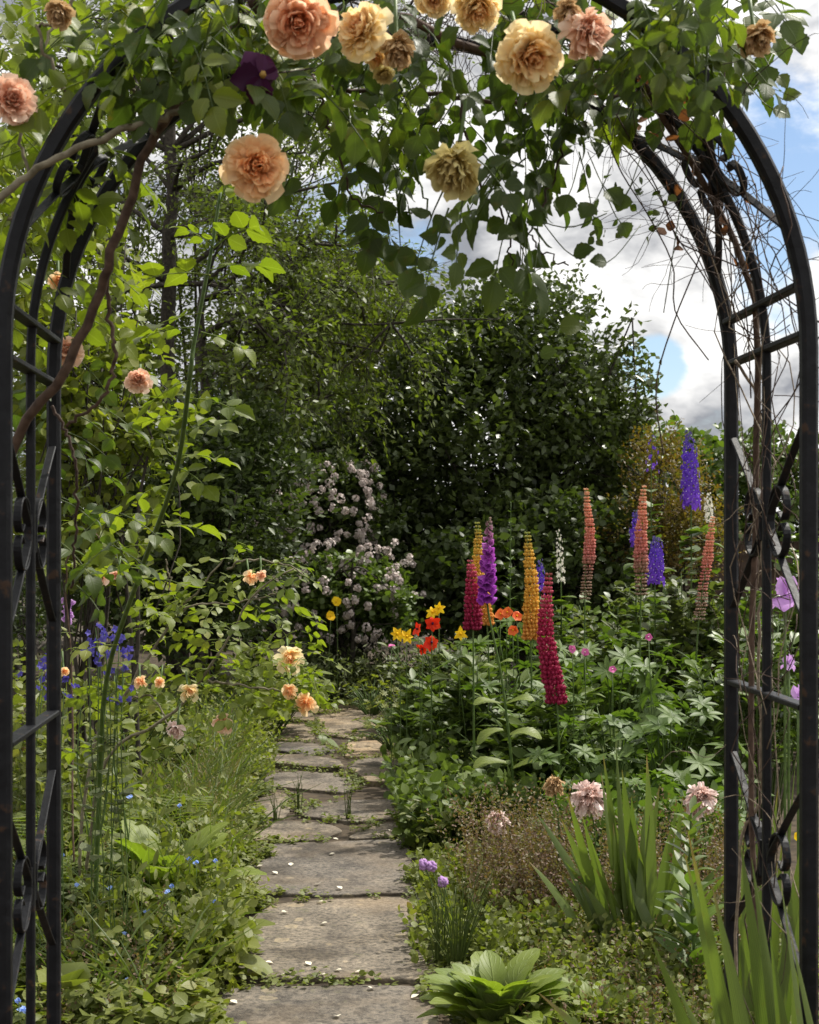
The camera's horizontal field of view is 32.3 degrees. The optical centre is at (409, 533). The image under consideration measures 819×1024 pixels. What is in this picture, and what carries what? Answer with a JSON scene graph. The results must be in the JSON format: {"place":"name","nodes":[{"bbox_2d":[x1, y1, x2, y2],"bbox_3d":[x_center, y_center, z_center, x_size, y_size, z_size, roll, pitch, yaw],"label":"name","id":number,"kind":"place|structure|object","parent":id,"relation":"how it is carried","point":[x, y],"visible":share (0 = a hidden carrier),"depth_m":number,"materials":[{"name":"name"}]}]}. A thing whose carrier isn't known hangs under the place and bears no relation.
{"place":"outdoors","nodes":[
{"label":"outdoors","id":0,"kind":"place"},
{"bbox_2d":[217,699,449,1023],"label":"path","id":1,"kind":"structure","parent":0,"point":[370,793],"depth_m":7.07,"materials":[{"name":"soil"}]},
{"bbox_2d":[252,821,341,843],"bbox_3d":[-0.509,1.349,6.291,0.419,0.062,0.428,0,0,0],"label":"flagstone","id":2,"kind":"object","parent":1,"relation":"on","point":[286,829],"visible":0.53,"depth_m":6.28,"materials":[{"name":"stone"}]},
{"bbox_2d":[267,754,343,771],"bbox_3d":[-0.592,1.341,8.145,0.614,0.078,0.328,0,0,30],"label":"flagstone","id":3,"kind":"object","parent":1,"relation":"on","point":[313,761],"visible":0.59,"depth_m":8.05,"materials":[{"name":"stone"}]},
{"bbox_2d":[264,771,357,794],"bbox_3d":[-0.526,1.349,7.538,0.510,0.062,0.643,0,0,0],"label":"flagstone","id":4,"kind":"object","parent":1,"relation":"on","point":[322,781],"visible":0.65,"depth_m":7.52,"materials":[{"name":"stone"}]},
{"bbox_2d":[214,985,438,1023],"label":"flagstone","id":5,"kind":"object","parent":1,"relation":"on","point":[375,1004],"visible":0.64,"depth_m":3.95,"materials":[{"name":"stone"}]},
{"bbox_2d":[212,696,449,1022],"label":"joint weeds","id":6,"kind":"object","parent":1,"relation":"on","point":[308,978],"visible":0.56,"depth_m":6.25,"materials":[{"name":"green plant"}]},
{"bbox_2d":[249,839,420,897],"bbox_3d":[-0.302,1.348,5.641,0.699,0.064,0.939,0,0,0],"label":"flagstone","id":7,"kind":"object","parent":1,"relation":"on","point":[355,868],"visible":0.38,"depth_m":5.56,"materials":[{"name":"stone"}]},
{"bbox_2d":[234,897,436,984],"bbox_3d":[-0.242,1.348,4.663,0.657,0.063,0.968,0,0,0],"label":"flagstone","id":8,"kind":"object","parent":1,"relation":"on","point":[349,937],"visible":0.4,"depth_m":4.57,"materials":[{"name":"stone"}]},
{"bbox_2d":[302,799,398,823],"bbox_3d":[-0.262,1.349,6.754,0.487,0.062,0.540,0,0,0],"label":"flagstone","id":9,"kind":"object","parent":1,"relation":"on","point":[367,808],"visible":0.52,"depth_m":6.73,"materials":[{"name":"stone"}]},
{"bbox_2d":[317,710,387,740],"bbox_3d":[-0.408,1.349,9.842,0.464,0.062,1.486,0,0,-5],"label":"flagstone","id":10,"kind":"object","parent":1,"relation":"on","point":[341,723],"visible":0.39,"depth_m":9.78,"materials":[{"name":"beige stone"}]},
{"bbox_2d":[335,674,401,714],"bbox_3d":[-0.262,1.184,10.312,0.511,0.298,0.521,0,0,29],"label":"ladys mantle","id":11,"kind":"object","parent":10,"relation":"on","point":[372,709],"visible":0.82,"depth_m":10.28,"materials":[{"name":"green plant"}]},
{"bbox_2d":[348,757,399,786],"bbox_3d":[-0.186,1.341,7.863,0.321,0.077,0.830,0,0,0],"label":"flagstone","id":12,"kind":"object","parent":1,"relation":"on","point":[368,766],"visible":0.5,"depth_m":7.81,"materials":[{"name":"stone"}]},
{"bbox_2d":[349,695,403,752],"bbox_3d":[-0.092,1.154,8.599,0.567,0.358,0.580,0,0,0],"label":"ladys mantle","id":13,"kind":"object","parent":1,"relation":"on","point":[368,725],"visible":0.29,"depth_m":8.54,"materials":[{"name":"green plant"}]},
{"bbox_2d":[0,0,818,534],"label":"sky","id":14,"kind":"structure","parent":0,"point":[688,377],"materials":[{"name":"white"}]},
{"bbox_2d":[13,537,818,1023],"bbox_3d":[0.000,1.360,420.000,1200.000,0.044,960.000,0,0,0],"label":"ground","id":15,"kind":"structure","parent":0,"point":[143,653],"depth_m":13.57,"materials":[{"name":"soil"}]},
{"bbox_2d":[13,462,83,688],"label":"privet hedge","id":16,"kind":"object","parent":15,"relation":"on","point":[20,622],"visible":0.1,"depth_m":12.93,"materials":[{"name":"green plant"}]},
{"bbox_2d":[36,962,91,989],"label":"dock plant","id":17,"kind":"object","parent":15,"relation":"on","point":[76,975],"visible":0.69,"depth_m":3.40,"materials":[{"name":"green plant"}]},
{"bbox_2d":[13,808,155,873],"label":"fern","id":18,"kind":"object","parent":15,"relation":"on","point":[23,818],"visible":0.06,"depth_m":5.17,"materials":[{"name":"green plant"}]},
{"bbox_2d":[23,836,186,1023],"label":"dry undergrowth","id":19,"kind":"object","parent":15,"relation":"on","point":[115,966],"visible":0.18,"depth_m":3.83,"materials":[{"name":"green plant"}]},
{"bbox_2d":[13,638,200,858],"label":"undergrowth","id":20,"kind":"object","parent":15,"relation":"on","point":[18,709],"visible":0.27,"depth_m":5.82,"materials":[{"name":"green plant"}]},
{"bbox_2d":[22,856,192,926],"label":"fern","id":21,"kind":"object","parent":15,"relation":"on","point":[67,885],"visible":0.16,"depth_m":4.41,"materials":[{"name":"green plant"}]},
{"bbox_2d":[0,55,222,803],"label":"maple shrub","id":22,"kind":"object","parent":15,"relation":"on","point":[78,397],"visible":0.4,"depth_m":6.16,"materials":[{"name":"green plant"}]},
{"bbox_2d":[19,673,211,785],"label":"phlox clump","id":23,"kind":"object","parent":15,"relation":"on","point":[156,718],"visible":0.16,"depth_m":6.99,"materials":[{"name":"green plant"}]},
{"bbox_2d":[0,0,258,667],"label":"rowan tree","id":24,"kind":"object","parent":15,"relation":"on","point":[98,352],"visible":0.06,"depth_m":13.95,"materials":[{"name":"green plant"}]},
{"bbox_2d":[66,793,214,841],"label":"fern","id":25,"kind":"object","parent":15,"relation":"on","point":[202,820],"visible":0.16,"depth_m":5.55,"materials":[{"name":"green plant"}]},
{"bbox_2d":[13,699,286,868],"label":"dry grass","id":26,"kind":"structure","parent":15,"relation":"on","point":[205,771],"depth_m":6.85,"materials":[{"name":"plant"}]},
{"bbox_2d":[36,743,269,1005],"bbox_3d":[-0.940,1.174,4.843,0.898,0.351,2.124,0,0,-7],"label":"undergrowth","id":27,"kind":"object","parent":15,"relation":"on","point":[240,948],"visible":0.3,"depth_m":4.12,"materials":[{"name":"green plant"}]},
{"bbox_2d":[84,646,109,971],"bbox_3d":[-0.877,0.823,4.002,0.067,1.015,0.089,0,0,18],"label":"columbine","id":28,"kind":"object","parent":27,"relation":"on","point":[97,770],"visible":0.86,"depth_m":4.00,"materials":[{"name":"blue plant"}]},
{"bbox_2d":[13,663,316,1019],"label":"grass","id":29,"kind":"structure","parent":15,"relation":"on","point":[208,765],"depth_m":5.17,"materials":[{"name":"green plant"}]},
{"bbox_2d":[41,668,290,779],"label":"undergrowth","id":30,"kind":"object","parent":15,"relation":"on","point":[269,751],"visible":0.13,"depth_m":8.07,"materials":[{"name":"green plant"}]},
{"bbox_2d":[68,819,266,893],"bbox_3d":[-0.860,1.147,4.803,0.689,0.366,0.542,0,0,40],"label":"foxglove rosette","id":31,"kind":"object","parent":15,"relation":"on","point":[137,837],"visible":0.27,"depth_m":4.76,"materials":[{"name":"green plant"}]},
{"bbox_2d":[61,178,285,914],"bbox_3d":[-0.709,0.273,3.588,0.330,2.118,1.526,0,0,-24],"label":"rose shoot","id":32,"kind":"object","parent":15,"relation":"on","point":[139,380],"visible":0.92,"depth_m":3.11,"materials":[{"name":"green plant"}]},
{"bbox_2d":[13,366,341,713],"bbox_3d":[-1.659,0.086,9.996,2.219,2.630,1.727,0,0,-25],"label":"dark shrub","id":33,"kind":"object","parent":15,"relation":"on","point":[237,487],"visible":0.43,"depth_m":9.89,"materials":[{"name":"green plant"}]},
{"bbox_2d":[112,888,275,976],"bbox_3d":[-0.671,1.212,4.271,0.541,0.238,0.457,0,0,0],"label":"foxglove rosette","id":34,"kind":"object","parent":15,"relation":"on","point":[250,961],"visible":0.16,"depth_m":4.28,"materials":[{"name":"green plant"}]},
{"bbox_2d":[44,510,349,892],"bbox_3d":[-0.739,0.622,4.564,1.040,1.421,0.927,0,0,-7],"label":"rose bush","id":35,"kind":"object","parent":15,"relation":"on","point":[288,660],"visible":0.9,"depth_m":4.40,"materials":[{"name":"green plant"}]},
{"bbox_2d":[0,0,431,675],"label":"birch tree","id":36,"kind":"object","parent":15,"relation":"on","point":[138,226],"visible":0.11,"depth_m":13.32,"materials":[{"name":"green plant"}]},
{"bbox_2d":[0,0,480,684],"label":"rowan tree","id":37,"kind":"object","parent":15,"relation":"on","point":[170,146],"visible":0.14,"depth_m":12.37,"materials":[{"name":"green plant"}]},
{"bbox_2d":[180,641,335,734],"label":"phlox clump","id":38,"kind":"object","parent":15,"relation":"on","point":[259,656],"visible":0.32,"depth_m":9.51,"materials":[{"name":"green plant"}]},
{"bbox_2d":[13,309,563,647],"bbox_3d":[-3.191,-0.670,17.526,11.762,4.373,2.684,0,0,0],"label":"laurel hedge","id":39,"kind":"object","parent":15,"relation":"on","point":[270,629],"visible":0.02,"depth_m":17.33,"materials":[{"name":"green plant"}]},
{"bbox_2d":[191,218,437,636],"bbox_3d":[-1.121,-0.976,14.528,2.848,4.723,2.276,0,0,-42],"label":"bamboo clump","id":40,"kind":"object","parent":15,"relation":"on","point":[353,352],"visible":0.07,"depth_m":14.19,"materials":[{"name":"green plant"}]},
{"bbox_2d":[251,447,413,692],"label":"blossom bush","id":41,"kind":"object","parent":15,"relation":"on","point":[376,523],"visible":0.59,"depth_m":11.81,"materials":[{"name":"green plant"}]},
{"bbox_2d":[273,631,401,701],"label":"phlox clump","id":42,"kind":"object","parent":15,"relation":"on","point":[334,653],"visible":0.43,"depth_m":11.05,"materials":[{"name":"green plant"}]},
{"bbox_2d":[158,148,522,697],"bbox_3d":[-0.669,-0.916,11.057,2.306,4.544,2.930,0,0,44],"label":"rowan tree","id":43,"kind":"object","parent":15,"relation":"on","point":[297,279],"visible":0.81,"depth_m":10.94,"materials":[{"name":"green plant"}]},
{"bbox_2d":[218,363,464,658],"bbox_3d":[-0.663,-0.092,12.721,2.388,2.967,1.506,0,0,-17],"label":"dark shrub","id":44,"kind":"object","parent":15,"relation":"on","point":[322,445],"visible":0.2,"depth_m":12.54,"materials":[{"name":"green plant"}]},
{"bbox_2d":[258,633,428,708],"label":"undergrowth","id":45,"kind":"object","parent":15,"relation":"on","point":[343,680],"visible":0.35,"depth_m":10.97,"materials":[{"name":"green plant"}]},
{"bbox_2d":[275,538,427,698],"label":"blossom bush","id":46,"kind":"object","parent":15,"relation":"on","point":[386,596],"visible":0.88,"depth_m":11.16,"materials":[{"name":"green plant"}]},
{"bbox_2d":[0,0,817,1023],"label":"rose arch","id":47,"kind":"structure","parent":15,"relation":"on","point":[30,508],"depth_m":2.25,"materials":[{"name":"black paint"}]},
{"bbox_2d":[0,0,315,625],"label":"rose cane","id":48,"kind":"object","parent":47,"relation":"attached to","point":[29,110],"visible":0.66,"depth_m":2.27,"materials":[{"name":"green plant"}]},
{"bbox_2d":[369,668,448,757],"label":"peony plant","id":49,"kind":"object","parent":15,"relation":"on","point":[413,732],"visible":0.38,"depth_m":7.85,"materials":[{"name":"green plant"}]},
{"bbox_2d":[13,694,818,1023],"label":"ground cover","id":50,"kind":"object","parent":15,"relation":"on","point":[195,1002],"visible":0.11,"depth_m":3.81,"materials":[{"name":"green plant"}]},
{"bbox_2d":[72,637,104,951],"bbox_3d":[-0.907,0.811,4.008,0.084,1.038,0.079,0,0,31],"label":"columbine","id":51,"kind":"object","parent":50,"relation":"on","point":[83,845],"visible":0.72,"depth_m":4.00,"materials":[{"name":"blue plant"}]},
{"bbox_2d":[108,647,139,941],"bbox_3d":[-0.808,0.824,4.001,0.087,1.012,0.090,0,0,0],"label":"columbine","id":52,"kind":"object","parent":50,"relation":"on","point":[130,790],"visible":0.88,"depth_m":4.00,"materials":[{"name":"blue plant"}]},
{"bbox_2d":[377,633,511,695],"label":"phlox clump","id":53,"kind":"object","parent":15,"relation":"on","point":[427,666],"visible":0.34,"depth_m":9.47,"materials":[{"name":"green plant"}]},
{"bbox_2d":[94,0,811,931],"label":"climbing rose","id":54,"kind":"object","parent":15,"relation":"on","point":[526,58],"visible":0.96,"depth_m":2.07,"materials":[{"name":"green plant"}]},
{"bbox_2d":[229,51,313,103],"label":"clematis flower","id":55,"kind":"object","parent":54,"relation":"attached to","point":[258,69],"visible":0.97,"depth_m":1.95,"materials":[{"name":"purple plant"}]},
{"bbox_2d":[384,776,527,850],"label":"euphorbia clump","id":56,"kind":"object","parent":15,"relation":"on","point":[442,824],"visible":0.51,"depth_m":5.87,"materials":[{"name":"green plant"}]},
{"bbox_2d":[416,858,496,967],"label":"chives","id":57,"kind":"object","parent":15,"relation":"on","point":[460,948],"visible":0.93,"depth_m":4.27,"materials":[{"name":"green plant"}]},
{"bbox_2d":[397,645,545,758],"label":"peony plant","id":58,"kind":"object","parent":15,"relation":"on","point":[449,703],"visible":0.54,"depth_m":7.12,"materials":[{"name":"green plant"}]},
{"bbox_2d":[431,560,515,763],"bbox_3d":[0.297,0.725,6.673,0.394,1.210,0.290,0,0,0],"label":"lupin","id":59,"kind":"object","parent":15,"relation":"on","point":[473,615],"visible":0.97,"depth_m":6.59,"materials":[{"name":"red plant"}]},
{"bbox_2d":[452,522,521,723],"bbox_3d":[0.385,0.635,7.066,0.399,1.390,0.327,0,0,29],"label":"lupin","id":60,"kind":"object","parent":15,"relation":"on","point":[489,685],"visible":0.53,"depth_m":7.08,"materials":[{"name":"orange plant"}]},
{"bbox_2d":[417,948,573,1023],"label":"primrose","id":61,"kind":"object","parent":15,"relation":"on","point":[479,991],"visible":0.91,"depth_m":3.72,"materials":[{"name":"green plant"}]},
{"bbox_2d":[370,726,629,850],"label":"undergrowth","id":62,"kind":"object","parent":15,"relation":"on","point":[431,768],"visible":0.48,"depth_m":6.10,"materials":[{"name":"green plant"}]},
{"bbox_2d":[398,830,619,964],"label":"undergrowth","id":63,"kind":"object","parent":15,"relation":"on","point":[415,932],"visible":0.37,"depth_m":4.60,"materials":[{"name":"green plant"}]},
{"bbox_2d":[473,517,546,793],"bbox_3d":[0.451,0.627,6.284,0.338,1.406,0.127,0,0,0],"label":"foxglove","id":64,"kind":"object","parent":15,"relation":"on","point":[488,569],"visible":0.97,"depth_m":6.29,"materials":[{"name":"purple plant"}]},
{"bbox_2d":[424,777,608,918],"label":"dry undergrowth","id":65,"kind":"object","parent":15,"relation":"on","point":[512,876],"visible":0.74,"depth_m":4.90,"materials":[{"name":"brown plant"}]},
{"bbox_2d":[458,616,597,713],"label":"lupin leaf clump","id":66,"kind":"object","parent":15,"relation":"on","point":[562,656],"visible":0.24,"depth_m":8.28,"materials":[{"name":"green plant"}]},
{"bbox_2d":[391,473,664,681],"bbox_3d":[1.015,0.437,11.945,2.349,1.922,1.365,0,0,-13],"label":"holly bush","id":67,"kind":"object","parent":15,"relation":"on","point":[439,583],"visible":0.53,"depth_m":11.69,"materials":[{"name":"green plant"}]},
{"bbox_2d":[364,259,697,679],"bbox_3d":[0.942,-0.586,13.008,3.222,3.949,2.805,0,0,0],"label":"holly bush","id":68,"kind":"object","parent":15,"relation":"on","point":[546,421],"visible":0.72,"depth_m":12.62,"materials":[{"name":"green plant"}]},
{"bbox_2d":[494,532,572,717],"bbox_3d":[0.608,0.659,6.930,0.268,1.342,0.389,0,0,-43],"label":"lupin","id":69,"kind":"object","parent":15,"relation":"on","point":[530,627],"visible":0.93,"depth_m":6.88,"materials":[{"name":"yellow plant"}]},
{"bbox_2d":[523,573,594,780],"bbox_3d":[0.642,0.749,6.106,0.314,1.163,0.378,0,0,0],"label":"lupin","id":70,"kind":"object","parent":15,"relation":"on","point":[551,675],"visible":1,"depth_m":6.07,"materials":[{"name":"red plant"}]},
{"bbox_2d":[476,668,647,780],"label":"peony plant","id":71,"kind":"object","parent":15,"relation":"on","point":[546,716],"visible":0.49,"depth_m":6.56,"materials":[{"name":"green plant"}]},
{"bbox_2d":[546,529,577,692],"bbox_3d":[0.918,0.650,8.598,0.213,1.359,0.208,0,0,0],"label":"delphinium","id":72,"kind":"object","parent":15,"relation":"on","point":[564,639],"visible":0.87,"depth_m":8.60,"materials":[{"name":"white plant"}]},
{"bbox_2d":[331,0,818,1023],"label":"clematis vine","id":73,"kind":"object","parent":15,"relation":"on","point":[565,204],"visible":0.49,"depth_m":2.32,"materials":[{"name":"brown plant"}]},
{"bbox_2d":[570,780,606,849],"bbox_3d":[0.638,1.102,5.012,0.146,0.457,0.137,0,0,37],"label":"peony","id":74,"kind":"object","parent":15,"relation":"on","point":[585,796],"visible":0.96,"depth_m":4.99,"materials":[{"name":"pink plant"}]},
{"bbox_2d":[570,488,617,708],"bbox_3d":[1.022,0.539,7.802,0.295,1.583,0.396,0,0,0],"label":"lupin","id":75,"kind":"object","parent":15,"relation":"on","point":[590,540],"visible":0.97,"depth_m":7.78,"materials":[{"name":"pink plant"}]},
{"bbox_2d":[555,973,646,1023],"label":"primrose","id":76,"kind":"object","parent":15,"relation":"on","point":[585,986],"visible":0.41,"depth_m":3.80,"materials":[{"name":"green plant"}]},
{"bbox_2d":[528,768,699,853],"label":"lupin leaf clump","id":77,"kind":"object","parent":15,"relation":"on","point":[639,788],"visible":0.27,"depth_m":5.58,"materials":[{"name":"green plant"}]},
{"bbox_2d":[541,625,687,746],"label":"lupin leaf clump","id":78,"kind":"object","parent":15,"relation":"on","point":[627,656],"visible":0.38,"depth_m":7.17,"materials":[{"name":"green plant"}]},
{"bbox_2d":[548,699,681,803],"bbox_3d":[0.916,1.032,6.187,0.624,0.600,0.693,0,0,0],"label":"geranium mound","id":79,"kind":"object","parent":15,"relation":"on","point":[626,732],"visible":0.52,"depth_m":6.11,"materials":[{"name":"green plant"}]},
{"bbox_2d":[546,580,685,714],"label":"phlox clump","id":80,"kind":"object","parent":15,"relation":"on","point":[617,602],"visible":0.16,"depth_m":9.35,"materials":[{"name":"green plant"}]},
{"bbox_2d":[519,749,723,959],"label":"iris","id":81,"kind":"object","parent":15,"relation":"on","point":[639,885],"visible":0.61,"depth_m":4.43,"materials":[{"name":"green plant"}]},
{"bbox_2d":[606,485,655,770],"bbox_3d":[1.184,0.535,7.615,0.235,1.591,0.400,0,0,0],"label":"lupin","id":82,"kind":"object","parent":15,"relation":"on","point":[640,547],"visible":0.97,"depth_m":7.58,"materials":[{"name":"pink plant"}]},
{"bbox_2d":[620,509,649,721],"bbox_3d":[1.343,0.592,8.400,0.193,1.477,0.216,0,0,0],"label":"delphinium","id":83,"kind":"object","parent":15,"relation":"on","point":[627,568],"visible":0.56,"depth_m":8.39,"materials":[{"name":"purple plant"}]},
{"bbox_2d":[517,902,755,1023],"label":"dry undergrowth","id":84,"kind":"object","parent":15,"relation":"on","point":[639,996],"visible":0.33,"depth_m":3.90,"materials":[{"name":"plant"}]},
{"bbox_2d":[483,888,790,1023],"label":"undergrowth","id":85,"kind":"object","parent":15,"relation":"on","point":[601,973],"visible":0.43,"depth_m":4.04,"materials":[{"name":"green plant"}]},
{"bbox_2d":[476,541,818,662],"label":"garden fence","id":86,"kind":"object","parent":15,"relation":"on","point":[745,557],"visible":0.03,"depth_m":14.59,"materials":[{"name":"brown wood"}]},
{"bbox_2d":[533,746,774,890],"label":"undergrowth","id":87,"kind":"object","parent":15,"relation":"on","point":[717,785],"visible":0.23,"depth_m":5.53,"materials":[{"name":"green plant"}]},
{"bbox_2d":[532,785,779,928],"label":"dry undergrowth","id":88,"kind":"object","parent":15,"relation":"on","point":[713,860],"visible":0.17,"depth_m":4.87,"materials":[{"name":"plant"}]},
{"bbox_2d":[641,536,670,712],"bbox_3d":[1.425,0.670,8.192,0.203,1.321,0.210,0,0,0],"label":"delphinium","id":89,"kind":"object","parent":15,"relation":"on","point":[656,577],"visible":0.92,"depth_m":8.18,"materials":[{"name":"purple plant"}]},
{"bbox_2d":[582,410,746,620],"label":"berberis shrub","id":90,"kind":"object","parent":15,"relation":"on","point":[672,523],"visible":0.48,"depth_m":11.99,"materials":[{"name":"green plant"}]},
{"bbox_2d":[518,588,818,751],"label":"undergrowth","id":91,"kind":"object","parent":15,"relation":"on","point":[607,630],"visible":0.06,"depth_m":8.96,"materials":[{"name":"green plant"}]},
{"bbox_2d":[586,668,757,797],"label":"lupin leaf clump","id":92,"kind":"object","parent":15,"relation":"on","point":[664,721],"visible":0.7,"depth_m":6.16,"materials":[{"name":"green plant"}]},
{"bbox_2d":[539,830,818,1023],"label":"iris","id":93,"kind":"object","parent":15,"relation":"on","point":[769,1007],"visible":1,"depth_m":2.05,"materials":[{"name":"green plant"}]},
{"bbox_2d":[599,559,760,749],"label":"phlox clump","id":94,"kind":"object","parent":15,"relation":"on","point":[679,619],"visible":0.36,"depth_m":8.64,"materials":[{"name":"green plant"}]},
{"bbox_2d":[658,516,715,755],"bbox_3d":[1.364,0.622,7.008,0.303,1.418,0.388,0,0,0],"label":"lupin","id":95,"kind":"object","parent":15,"relation":"on","point":[709,561],"visible":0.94,"depth_m":7.00,"materials":[{"name":"pink plant"}]},
{"bbox_2d":[652,864,723,992],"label":"lily plant","id":96,"kind":"object","parent":15,"relation":"on","point":[687,924],"visible":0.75,"depth_m":4.06,"materials":[{"name":"green plant"}]},
{"bbox_2d":[654,795,721,951],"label":"lily plant","id":97,"kind":"object","parent":15,"relation":"on","point":[694,829],"visible":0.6,"depth_m":4.21,"materials":[{"name":"green plant"}]},
{"bbox_2d":[678,429,702,622],"bbox_3d":[1.840,0.324,9.203,0.200,2.011,0.218,0,0,0],"label":"delphinium","id":98,"kind":"object","parent":15,"relation":"on","point":[690,492],"visible":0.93,"depth_m":9.18,"materials":[{"name":"purple plant"}]},
{"bbox_2d":[683,781,717,880],"bbox_3d":[1.032,1.106,5.006,0.127,0.449,0.148,0,0,-18],"label":"peony","id":99,"kind":"object","parent":15,"relation":"on","point":[700,791],"visible":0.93,"depth_m":5.00,"materials":[{"name":"pink plant"}]},
{"bbox_2d":[586,415,818,622],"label":"laurel hedge","id":100,"kind":"object","parent":15,"relation":"on","point":[716,449],"visible":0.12,"depth_m":15.15,"materials":[{"name":"green plant"}]},
{"bbox_2d":[693,492,723,736],"bbox_3d":[1.824,0.538,8.604,0.205,1.584,0.199,0,0,0],"label":"delphinium","id":101,"kind":"object","parent":15,"relation":"on","point":[714,570],"visible":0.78,"depth_m":8.59,"materials":[{"name":"white plant"}]},
{"bbox_2d":[662,618,818,824],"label":"phlox clump","id":102,"kind":"object","parent":15,"relation":"on","point":[715,728],"visible":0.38,"depth_m":6.51,"materials":[{"name":"green plant"}]},
{"bbox_2d":[720,760,798,1023],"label":"iris","id":103,"kind":"object","parent":15,"relation":"on","point":[745,979],"visible":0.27,"depth_m":3.57,"materials":[{"name":"green plant"}]},
{"bbox_2d":[714,522,818,771],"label":"phlox clump","id":104,"kind":"object","parent":15,"relation":"on","point":[794,573],"visible":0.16,"depth_m":7.97,"materials":[{"name":"green plant"}]},
{"bbox_2d":[772,576,798,873],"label":"iris flower","id":105,"kind":"object","parent":15,"relation":"on","point":[781,590],"visible":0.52,"depth_m":4.20,"materials":[{"name":"purple plant"}]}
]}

